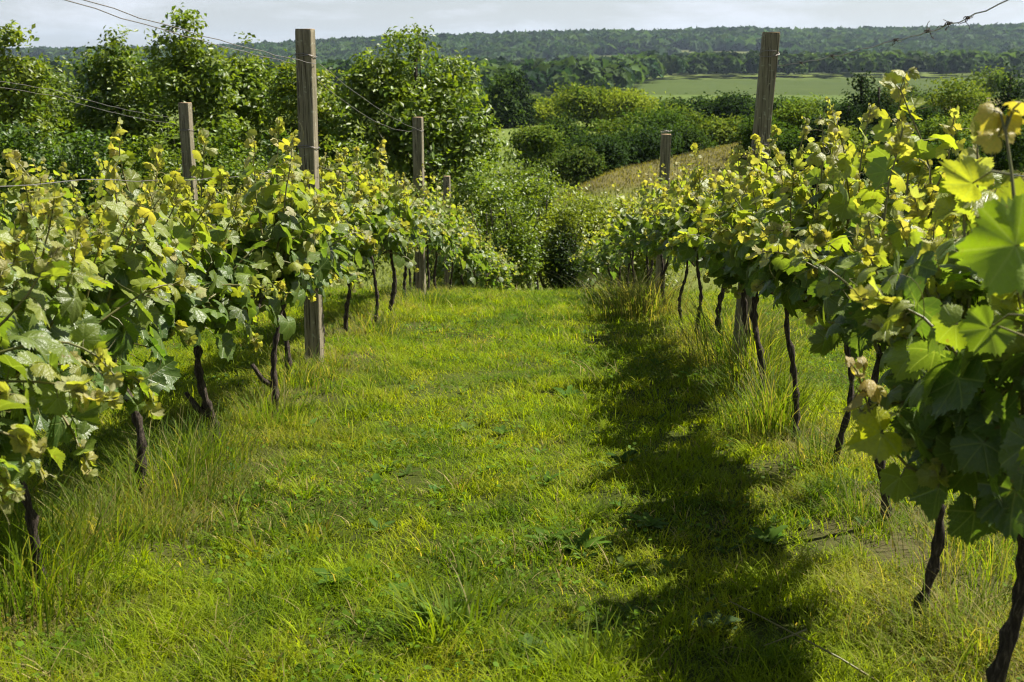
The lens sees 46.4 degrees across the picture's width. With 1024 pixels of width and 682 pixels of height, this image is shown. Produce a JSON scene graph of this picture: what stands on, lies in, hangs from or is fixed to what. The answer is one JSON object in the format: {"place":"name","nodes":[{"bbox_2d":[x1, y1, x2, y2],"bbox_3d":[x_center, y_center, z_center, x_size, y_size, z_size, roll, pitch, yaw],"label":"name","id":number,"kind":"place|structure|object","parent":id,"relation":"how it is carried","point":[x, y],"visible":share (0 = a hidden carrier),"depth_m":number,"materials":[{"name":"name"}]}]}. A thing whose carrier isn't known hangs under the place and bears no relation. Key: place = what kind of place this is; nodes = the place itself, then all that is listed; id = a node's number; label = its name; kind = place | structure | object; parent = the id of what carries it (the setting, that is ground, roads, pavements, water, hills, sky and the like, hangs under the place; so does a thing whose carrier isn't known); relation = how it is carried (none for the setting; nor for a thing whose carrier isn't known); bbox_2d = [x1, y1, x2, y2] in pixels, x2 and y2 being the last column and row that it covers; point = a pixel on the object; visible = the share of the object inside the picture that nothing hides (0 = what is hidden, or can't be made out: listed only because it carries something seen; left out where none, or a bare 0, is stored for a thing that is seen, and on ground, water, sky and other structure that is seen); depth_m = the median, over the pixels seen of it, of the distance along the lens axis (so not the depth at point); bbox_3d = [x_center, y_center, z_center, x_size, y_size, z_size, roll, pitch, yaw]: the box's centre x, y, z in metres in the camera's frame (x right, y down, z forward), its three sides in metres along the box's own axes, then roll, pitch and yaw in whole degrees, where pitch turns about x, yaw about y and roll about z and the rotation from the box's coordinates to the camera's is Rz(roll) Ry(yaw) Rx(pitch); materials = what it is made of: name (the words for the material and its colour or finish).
{"place":"outdoors","nodes":[
{"label":"outdoors","id":0,"kind":"place"},
{"bbox_2d":[0,49,1023,681],"bbox_3d":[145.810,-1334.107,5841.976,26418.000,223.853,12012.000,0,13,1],"label":"ground","id":1,"kind":"structure","parent":0,"point":[830,85],"depth_m":4.00,"materials":[{"name":"plant"}]},
{"bbox_2d":[0,162,84,256],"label":"grape vine","id":2,"kind":"object","parent":1,"relation":"on","point":[10,209],"visible":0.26,"depth_m":8.39,"materials":[{"name":"green plant"}]},
{"bbox_2d":[0,19,90,198],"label":"broadleaf tree","id":3,"kind":"object","parent":1,"relation":"on","point":[32,73],"visible":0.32,"depth_m":28.44,"materials":[{"name":"green plant"}]},
{"bbox_2d":[0,119,92,255],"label":"shrub","id":4,"kind":"object","parent":1,"relation":"on","point":[21,145],"visible":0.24,"depth_m":22.92,"materials":[{"name":"green plant"}]},
{"bbox_2d":[15,58,97,199],"bbox_3d":[-12.601,-4.371,34.115,3.303,7.234,3.457,0,13,1],"label":"broadleaf tree","id":5,"kind":"object","parent":1,"relation":"on","point":[62,84],"visible":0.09,"depth_m":33.27,"materials":[{"name":"green plant"}]},
{"bbox_2d":[17,156,97,237],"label":"grape vine","id":6,"kind":"object","parent":1,"relation":"on","point":[74,197],"visible":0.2,"depth_m":9.19,"materials":[{"name":"green plant"}]},
{"bbox_2d":[0,229,123,524],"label":"grape vine","id":7,"kind":"object","parent":1,"relation":"on","point":[93,346],"visible":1,"depth_m":2.36,"materials":[{"name":"green plant"}]},
{"bbox_2d":[0,438,169,578],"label":"grass tuft","id":8,"kind":"object","parent":1,"relation":"on","point":[2,540],"visible":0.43,"depth_m":3.46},
{"bbox_2d":[28,123,153,256],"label":"shrub","id":9,"kind":"object","parent":1,"relation":"on","point":[84,163],"visible":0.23,"depth_m":23.76,"materials":[{"name":"green plant"}]},
{"bbox_2d":[0,170,206,584],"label":"grape vine","id":10,"kind":"object","parent":1,"relation":"on","point":[68,311],"visible":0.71,"depth_m":3.03,"materials":[{"name":"green plant"}]},
{"bbox_2d":[0,445,225,644],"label":"grass tuft","id":11,"kind":"object","parent":1,"relation":"on","point":[17,567],"visible":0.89,"depth_m":3.08,"materials":[{"name":"plant"}]},
{"bbox_2d":[50,24,178,198],"bbox_3d":[-10.292,-4.506,32.164,3.894,7.796,3.677,0,13,1],"label":"broadleaf tree","id":12,"kind":"object","parent":1,"relation":"on","point":[124,60],"visible":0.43,"depth_m":31.05,"materials":[{"name":"green plant"}]},
{"bbox_2d":[0,438,238,568],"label":"grass tuft","id":13,"kind":"object","parent":1,"relation":"on","point":[128,499],"visible":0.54,"depth_m":3.65,"materials":[{"name":"plant"}]},
{"bbox_2d":[1,117,273,500],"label":"grape vine","id":14,"kind":"object","parent":1,"relation":"on","point":[119,266],"visible":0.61,"depth_m":3.79,"materials":[{"name":"green plant"}]},
{"bbox_2d":[90,101,209,253],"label":"shrub","id":15,"kind":"object","parent":1,"relation":"on","point":[170,165],"visible":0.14,"depth_m":22.79,"materials":[{"name":"green plant"}]},
{"bbox_2d":[35,395,273,496],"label":"grass tuft","id":16,"kind":"object","parent":1,"relation":"on","point":[168,452],"visible":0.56,"depth_m":4.31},
{"bbox_2d":[47,408,321,525],"bbox_3d":[-1.129,0.437,4.052,0.926,0.304,0.939,10,17,37],"label":"grass tuft","id":17,"kind":"object","parent":1,"relation":"on","point":[155,472],"visible":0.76,"depth_m":4.05,"materials":[{"name":"plant"}]},
{"bbox_2d":[178,102,197,232],"bbox_3d":[-3.407,-1.380,12.707,0.128,2.268,0.129,2,13,7],"label":"vineyard post","id":18,"kind":"object","parent":1,"relation":"on","point":[186,128],"visible":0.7,"depth_m":12.50,"materials":[{"name":"grey wood"}]},
{"bbox_2d":[124,2,257,177],"bbox_3d":[-8.340,-4.608,31.145,3.683,8.126,3.563,0,13,1],"label":"broadleaf tree","id":19,"kind":"object","parent":1,"relation":"on","point":[188,79],"visible":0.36,"depth_m":30.15,"materials":[{"name":"green plant"}]},
{"bbox_2d":[87,128,313,445],"bbox_3d":[-1.282,-0.162,4.672,0.913,1.284,1.038,0,13,1],"label":"grape vine","id":20,"kind":"object","parent":1,"relation":"on","point":[202,268],"visible":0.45,"depth_m":4.63,"materials":[{"name":"green plant"}]},
{"bbox_2d":[103,395,309,474],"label":"grass tuft","id":21,"kind":"object","parent":1,"relation":"on","point":[215,440],"visible":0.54,"depth_m":4.58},
{"bbox_2d":[177,113,287,252],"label":"shrub","id":22,"kind":"object","parent":1,"relation":"on","point":[231,167],"visible":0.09,"depth_m":23.77,"materials":[{"name":"green plant"}]},
{"bbox_2d":[196,32,292,169],"bbox_3d":[-7.402,-4.539,32.931,3.582,7.825,3.158,0,13,1],"label":"broadleaf tree","id":23,"kind":"object","parent":1,"relation":"on","point":[253,90],"visible":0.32,"depth_m":32.05,"materials":[{"name":"green plant"}]},
{"bbox_2d":[176,365,361,435],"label":"grass tuft","id":24,"kind":"object","parent":1,"relation":"on","point":[283,411],"visible":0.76,"depth_m":5.21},
{"bbox_2d":[200,116,372,417],"bbox_3d":[-1.077,-0.318,5.398,0.742,1.374,1.186,0,13,1],"label":"grape vine","id":25,"kind":"object","parent":1,"relation":"on","point":[277,217],"visible":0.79,"depth_m":5.12,"materials":[{"name":"green plant"}]},
{"bbox_2d":[227,341,352,394],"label":"grass tuft","id":26,"kind":"object","parent":1,"relation":"on","point":[299,371],"visible":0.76,"depth_m":6.14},
{"bbox_2d":[226,137,375,375],"bbox_3d":[-1.166,-0.377,6.123,0.721,1.295,1.076,5,14,21],"label":"grape vine","id":27,"kind":"object","parent":1,"relation":"on","point":[246,186],"visible":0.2,"depth_m":6.24,"materials":[{"name":"green plant"}]},
{"bbox_2d":[244,49,370,286],"bbox_3d":[-5.007,-4.059,31.096,3.557,6.894,3.449,0,13,1],"label":"broadleaf tree","id":28,"kind":"object","parent":1,"relation":"on","point":[324,106],"visible":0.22,"depth_m":30.14,"materials":[{"name":"green plant"}]},
{"bbox_2d":[294,29,323,363],"bbox_3d":[-1.125,-0.652,6.692,0.118,2.122,0.119,2,13,7],"label":"vineyard post","id":29,"kind":"object","parent":1,"relation":"on","point":[305,45],"visible":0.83,"depth_m":6.54,"materials":[{"name":"brown wood"}]},
{"bbox_2d":[298,96,397,288],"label":"shrub","id":30,"kind":"object","parent":1,"relation":"on","point":[362,161],"visible":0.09,"depth_m":23.87,"materials":[{"name":"green plant"}]},
{"bbox_2d":[319,146,383,346],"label":"grape vine","id":31,"kind":"object","parent":1,"relation":"on","point":[347,270],"visible":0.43,"depth_m":7.24,"materials":[{"name":"green plant"}]},
{"bbox_2d":[323,150,410,335],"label":"grape vine","id":32,"kind":"object","parent":1,"relation":"on","point":[353,198],"visible":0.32,"depth_m":8.13,"materials":[{"name":"green plant"}]},
{"bbox_2d":[336,125,415,321],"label":"grape vine","id":33,"kind":"object","parent":1,"relation":"on","point":[385,211],"visible":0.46,"depth_m":8.69,"materials":[{"name":"green plant"}]},
{"bbox_2d":[353,153,433,313],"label":"grape vine","id":34,"kind":"object","parent":1,"relation":"on","point":[404,212],"visible":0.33,"depth_m":9.50,"materials":[{"name":"green plant"}]},
{"bbox_2d":[412,117,425,294],"bbox_3d":[-0.973,-1.281,12.566,0.112,2.113,0.117,2,13,7],"label":"vineyard post","id":35,"kind":"object","parent":1,"relation":"on","point":[418,161],"visible":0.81,"depth_m":12.41,"materials":[{"name":"brown wood"}]},
{"bbox_2d":[319,17,521,284],"bbox_3d":[-2.334,-4.439,29.730,5.068,7.019,4.350,7,15,28],"label":"broadleaf tree","id":36,"kind":"object","parent":1,"relation":"on","point":[405,97],"visible":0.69,"depth_m":28.76,"materials":[{"name":"green plant"}]},
{"bbox_2d":[413,170,471,290],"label":"grape vine","id":37,"kind":"object","parent":1,"relation":"on","point":[437,240],"visible":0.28,"depth_m":13.30,"materials":[{"name":"green plant"}]},
{"bbox_2d":[425,188,467,287],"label":"grape vine","id":38,"kind":"object","parent":1,"relation":"on","point":[447,248],"visible":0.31,"depth_m":14.13,"materials":[{"name":"green plant"}]},
{"bbox_2d":[428,186,481,288],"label":"grape vine","id":39,"kind":"object","parent":1,"relation":"on","point":[454,213],"visible":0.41,"depth_m":14.90,"materials":[{"name":"green plant"}]},
{"bbox_2d":[364,555,567,658],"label":"grass tuft","id":40,"kind":"object","parent":1,"relation":"on","point":[466,605],"visible":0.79,"depth_m":2.94,"materials":[{"name":"plant"}]},
{"bbox_2d":[440,208,496,287],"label":"grape vine","id":41,"kind":"object","parent":1,"relation":"on","point":[468,251],"visible":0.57,"depth_m":15.82,"materials":[{"name":"green plant"}]},
{"bbox_2d":[413,151,539,289],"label":"shrub","id":42,"kind":"object","parent":1,"relation":"on","point":[479,208],"visible":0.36,"depth_m":24.22,"materials":[{"name":"green plant"}]},
{"bbox_2d":[479,68,530,128],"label":"broadleaf tree","id":43,"kind":"object","parent":1,"relation":"on","point":[503,100],"visible":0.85,"depth_m":146.07,"materials":[{"name":"green plant"}]},
{"bbox_2d":[0,22,1023,67],"bbox_3d":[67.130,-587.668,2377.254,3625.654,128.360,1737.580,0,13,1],"label":"wooded hillside","id":44,"kind":"structure","parent":1,"relation":"on","point":[509,46],"depth_m":2108.38,"materials":[{"name":"plant"}]},
{"bbox_2d":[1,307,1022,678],"bbox_3d":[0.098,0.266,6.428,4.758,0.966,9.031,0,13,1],"label":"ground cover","id":45,"kind":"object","parent":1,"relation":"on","point":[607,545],"visible":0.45,"depth_m":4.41,"materials":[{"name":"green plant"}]},
{"bbox_2d":[4,48,1023,100],"bbox_3d":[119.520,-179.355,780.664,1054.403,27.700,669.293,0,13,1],"label":"forest belt","id":46,"kind":"object","parent":1,"relation":"on","point":[627,70],"visible":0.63,"depth_m":882.97,"materials":[{"name":"plant"}]},
{"bbox_2d":[470,192,557,290],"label":"shrub","id":47,"kind":"object","parent":1,"relation":"on","point":[519,246],"visible":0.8,"depth_m":22.57,"materials":[{"name":"green plant"}]},
{"bbox_2d":[495,68,543,126],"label":"tree","id":48,"kind":"object","parent":1,"relation":"on","point":[523,92],"visible":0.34,"depth_m":148.18,"materials":[{"name":"green plant"}]},
{"bbox_2d":[478,157,575,289],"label":"shrub","id":49,"kind":"object","parent":1,"relation":"on","point":[539,189],"visible":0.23,"depth_m":25.90,"materials":[{"name":"green plant"}]},
{"bbox_2d":[501,122,570,174],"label":"broadleaf bush","id":50,"kind":"object","parent":1,"relation":"on","point":[536,142],"visible":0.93,"depth_m":84.01,"materials":[{"name":"green plant"}]},
{"bbox_2d":[530,181,603,290],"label":"shrub","id":51,"kind":"object","parent":1,"relation":"on","point":[558,216],"visible":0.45,"depth_m":23.79,"materials":[{"name":"green plant"}]},
{"bbox_2d":[537,219,597,290],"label":"shrub","id":52,"kind":"object","parent":1,"relation":"on","point":[568,271],"visible":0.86,"depth_m":23.51,"materials":[{"name":"green plant"}]},
{"bbox_2d":[538,111,596,160],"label":"broadleaf bush","id":53,"kind":"object","parent":1,"relation":"on","point":[574,130],"visible":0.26,"depth_m":89.71,"materials":[{"name":"green plant"}]},
{"bbox_2d":[534,142,611,186],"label":"broadleaf bush","id":54,"kind":"object","parent":1,"relation":"on","point":[580,164],"visible":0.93,"depth_m":67.01,"materials":[{"name":"green plant"}]},
{"bbox_2d":[538,81,616,128],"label":"broadleaf bush","id":55,"kind":"object","parent":1,"relation":"on","point":[574,100],"visible":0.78,"depth_m":143.90,"materials":[{"name":"green plant"}]},
{"bbox_2d":[568,228,601,286],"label":"grape vine","id":56,"kind":"object","parent":1,"relation":"on","point":[585,251],"visible":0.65,"depth_m":17.41,"materials":[{"name":"green plant"}]},
{"bbox_2d":[504,604,666,681],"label":"grass tuft","id":57,"kind":"object","parent":1,"relation":"on","point":[582,653],"visible":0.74,"depth_m":2.72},
{"bbox_2d":[556,129,639,171],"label":"broadleaf bush","id":58,"kind":"object","parent":1,"relation":"on","point":[615,150],"visible":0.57,"depth_m":68.48,"materials":[{"name":"green plant"}]},
{"bbox_2d":[566,191,636,287],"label":"shrub","id":59,"kind":"object","parent":1,"relation":"on","point":[601,213],"visible":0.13,"depth_m":24.88,"materials":[{"name":"green plant"}]},
{"bbox_2d":[586,224,625,285],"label":"grape vine","id":60,"kind":"object","parent":1,"relation":"on","point":[598,260],"visible":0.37,"depth_m":16.46,"materials":[{"name":"green plant"}]},
{"bbox_2d":[580,108,654,143],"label":"broadleaf bush","id":61,"kind":"object","parent":1,"relation":"on","point":[609,127],"visible":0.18,"depth_m":78.79,"materials":[{"name":"green plant"}]},
{"bbox_2d":[602,183,648,288],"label":"grape vine","id":62,"kind":"object","parent":1,"relation":"on","point":[625,232],"visible":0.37,"depth_m":13.74,"materials":[{"name":"green plant"}]},
{"bbox_2d":[586,83,670,126],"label":"broadleaf bush","id":63,"kind":"object","parent":1,"relation":"on","point":[622,99],"visible":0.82,"depth_m":140.61,"materials":[{"name":"green plant"}]},
{"bbox_2d":[553,264,727,323],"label":"grass tuft","id":64,"kind":"object","parent":1,"relation":"on","point":[648,306],"visible":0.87,"depth_m":9.69,"materials":[{"name":"plant"}]},
{"bbox_2d":[593,197,690,289],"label":"shrub","id":65,"kind":"object","parent":1,"relation":"on","point":[638,266],"visible":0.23,"depth_m":22.87,"materials":[{"name":"green plant"}]},
{"bbox_2d":[610,165,676,293],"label":"grape vine","id":66,"kind":"object","parent":1,"relation":"on","point":[637,227],"visible":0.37,"depth_m":11.67,"materials":[{"name":"green plant"}]},
{"bbox_2d":[613,122,689,167],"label":"broadleaf bush","id":67,"kind":"object","parent":1,"relation":"on","point":[647,144],"visible":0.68,"depth_m":73.95,"materials":[{"name":"green plant"}]},
{"bbox_2d":[620,103,697,152],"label":"broadleaf bush","id":68,"kind":"object","parent":1,"relation":"on","point":[663,119],"visible":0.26,"depth_m":87.39,"materials":[{"name":"green plant"}]},
{"bbox_2d":[655,130,670,291],"bbox_3d":[1.578,-1.201,12.520,0.136,2.003,0.124,2,13,7],"label":"vineyard post","id":69,"kind":"object","parent":1,"relation":"on","point":[665,147],"visible":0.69,"depth_m":12.32,"materials":[{"name":"brown wood"}]},
{"bbox_2d":[638,162,698,304],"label":"grape vine","id":70,"kind":"object","parent":1,"relation":"on","point":[655,251],"visible":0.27,"depth_m":9.77,"materials":[{"name":"green plant"}]},
{"bbox_2d":[639,143,721,322],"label":"grape vine","id":71,"kind":"object","parent":1,"relation":"on","point":[680,192],"visible":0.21,"depth_m":8.87,"materials":[{"name":"green plant"}]},
{"bbox_2d":[656,120,718,156],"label":"broadleaf bush","id":72,"kind":"object","parent":1,"relation":"on","point":[691,135],"visible":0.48,"depth_m":81.60,"materials":[{"name":"green plant"}]},
{"bbox_2d":[646,143,734,334],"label":"grape vine","id":73,"kind":"object","parent":1,"relation":"on","point":[685,250],"visible":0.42,"depth_m":7.83,"materials":[{"name":"green plant"}]},
{"bbox_2d":[664,149,749,351],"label":"grape vine","id":74,"kind":"object","parent":1,"relation":"on","point":[696,214],"visible":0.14,"depth_m":7.21,"materials":[{"name":"green plant"}]},
{"bbox_2d":[695,113,745,148],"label":"broadleaf bush","id":75,"kind":"object","parent":1,"relation":"on","point":[720,130],"visible":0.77,"depth_m":93.45,"materials":[{"name":"green plant"}]},
{"bbox_2d":[643,286,808,366],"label":"grass tuft","id":76,"kind":"object","parent":1,"relation":"on","point":[712,342],"visible":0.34,"depth_m":7.03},
{"bbox_2d":[704,87,755,121],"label":"broadleaf bush","id":77,"kind":"object","parent":1,"relation":"on","point":[733,106],"visible":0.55,"depth_m":118.44,"materials":[{"name":"green plant"}]},
{"bbox_2d":[673,145,796,367],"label":"grape vine","id":78,"kind":"object","parent":1,"relation":"on","point":[711,247],"visible":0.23,"depth_m":6.23,"materials":[{"name":"green plant"}]},
{"bbox_2d":[688,124,784,397],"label":"grape vine","id":79,"kind":"object","parent":1,"relation":"on","point":[740,267],"visible":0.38,"depth_m":5.59,"materials":[{"name":"green plant"}]},
{"bbox_2d":[646,289,840,395],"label":"grass tuft","id":80,"kind":"object","parent":1,"relation":"on","point":[737,370],"visible":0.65,"depth_m":6.08,"materials":[{"name":"plant"}]},
{"bbox_2d":[730,32,779,363],"bbox_3d":[1.327,-0.622,6.597,0.196,2.098,0.109,2,13,7],"label":"vineyard post","id":81,"kind":"object","parent":1,"relation":"on","point":[768,60],"visible":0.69,"depth_m":6.40,"materials":[{"name":"brown wood"}]},
{"bbox_2d":[727,109,792,158],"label":"broadleaf bush","id":82,"kind":"object","parent":1,"relation":"on","point":[747,140],"visible":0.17,"depth_m":60.66,"materials":[{"name":"green plant"}]},
{"bbox_2d":[670,332,887,443],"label":"grass tuft","id":83,"kind":"object","parent":1,"relation":"on","point":[764,414],"visible":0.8,"depth_m":5.07,"materials":[{"name":"plant"}]},
{"bbox_2d":[772,92,828,135],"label":"broadleaf bush","id":84,"kind":"object","parent":1,"relation":"on","point":[793,114],"visible":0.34,"depth_m":65.08,"materials":[{"name":"green plant"}]},
{"bbox_2d":[711,96,899,439],"bbox_3d":[1.158,-0.265,4.859,0.683,1.445,1.072,0,13,1],"label":"grape vine","id":85,"kind":"object","parent":1,"relation":"on","point":[781,201],"visible":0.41,"depth_m":4.68,"materials":[{"name":"green plant"}]},
{"bbox_2d":[761,408,870,476],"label":"grass tuft","id":86,"kind":"object","parent":1,"relation":"on","point":[824,450],"visible":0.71,"depth_m":4.54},
{"bbox_2d":[777,103,904,469],"bbox_3d":[1.230,-0.151,4.320,0.519,1.381,1.055,4,14,15],"label":"grape vine","id":87,"kind":"object","parent":1,"relation":"on","point":[796,291],"visible":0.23,"depth_m":4.34,"materials":[{"name":"green plant"}]},
{"bbox_2d":[764,458,949,544],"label":"grass tuft","id":88,"kind":"object","parent":1,"relation":"on","point":[853,499],"visible":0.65,"depth_m":3.91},
{"bbox_2d":[833,66,884,127],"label":"conifer tree","id":89,"kind":"object","parent":1,"relation":"on","point":[861,86],"visible":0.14,"depth_m":57.48,"materials":[{"name":"green plant"}]},
{"bbox_2d":[738,67,1019,524],"bbox_3d":[1.109,-0.088,3.631,0.744,1.456,1.149,-5,14,-19],"label":"grape vine","id":90,"kind":"object","parent":1,"relation":"on","point":[838,206],"visible":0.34,"depth_m":3.59,"materials":[{"name":"green plant"}]},
{"bbox_2d":[786,121,1019,622],"bbox_3d":[0.991,0.151,2.745,0.597,1.248,1.260,0,13,1],"label":"grape vine","id":91,"kind":"object","parent":1,"relation":"on","point":[873,257],"visible":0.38,"depth_m":2.93,"materials":[{"name":"green plant"}]},
{"bbox_2d":[796,487,1016,589],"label":"grass tuft","id":92,"kind":"object","parent":1,"relation":"on","point":[952,549],"visible":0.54,"depth_m":3.41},
{"bbox_2d":[803,116,1023,681],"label":"grape vine","id":93,"kind":"object","parent":1,"relation":"on","point":[957,423],"visible":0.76,"depth_m":2.19,"materials":[{"name":"green plant"}]},
{"bbox_2d":[817,456,1016,610],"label":"grass tuft","id":94,"kind":"object","parent":1,"relation":"on","point":[992,546],"visible":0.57,"depth_m":3.28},
{"bbox_2d":[823,529,1022,656],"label":"grass tuft","id":95,"kind":"object","parent":1,"relation":"on","point":[951,584],"visible":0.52,"depth_m":2.99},
{"bbox_2d":[828,543,1023,677],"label":"grass tuft","id":96,"kind":"object","parent":1,"relation":"on","point":[974,629],"visible":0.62,"depth_m":2.81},
{"bbox_2d":[909,112,973,146],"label":"broadleaf bush","id":97,"kind":"object","parent":1,"relation":"on","point":[932,129],"visible":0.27,"depth_m":58.70,"materials":[{"name":"green plant"}]},
{"bbox_2d":[908,73,997,119],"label":"broadleaf bush","id":98,"kind":"object","parent":1,"relation":"on","point":[964,99],"visible":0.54,"depth_m":76.12,"materials":[{"name":"green plant"}]},
{"bbox_2d":[931,101,1023,356],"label":"grape vine","id":99,"kind":"object","parent":1,"relation":"on","point":[991,249],"visible":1,"depth_m":1.72,"materials":[{"name":"green plant"}]},
{"bbox_2d":[962,64,1017,97],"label":"hedge tree","id":100,"kind":"object","parent":1,"relation":"on","point":[990,80],"visible":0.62,"depth_m":240.62,"materials":[{"name":"green plant"}]},
{"bbox_2d":[968,110,1023,174],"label":"broadleaf bush","id":101,"kind":"object","parent":1,"relation":"on","point":[1016,152],"visible":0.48,"depth_m":55.12,"materials":[{"name":"green plant"}]},
{"bbox_2d":[987,62,1023,155],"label":"conifer tree","id":102,"kind":"object","parent":1,"relation":"on","point":[1012,93],"visible":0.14,"depth_m":64.61,"materials":[{"name":"green plant"}]},
{"bbox_2d":[0,0,1023,47],"label":"sky","id":103,"kind":"structure","parent":0,"point":[59,23],"materials":[{"name":"white"}]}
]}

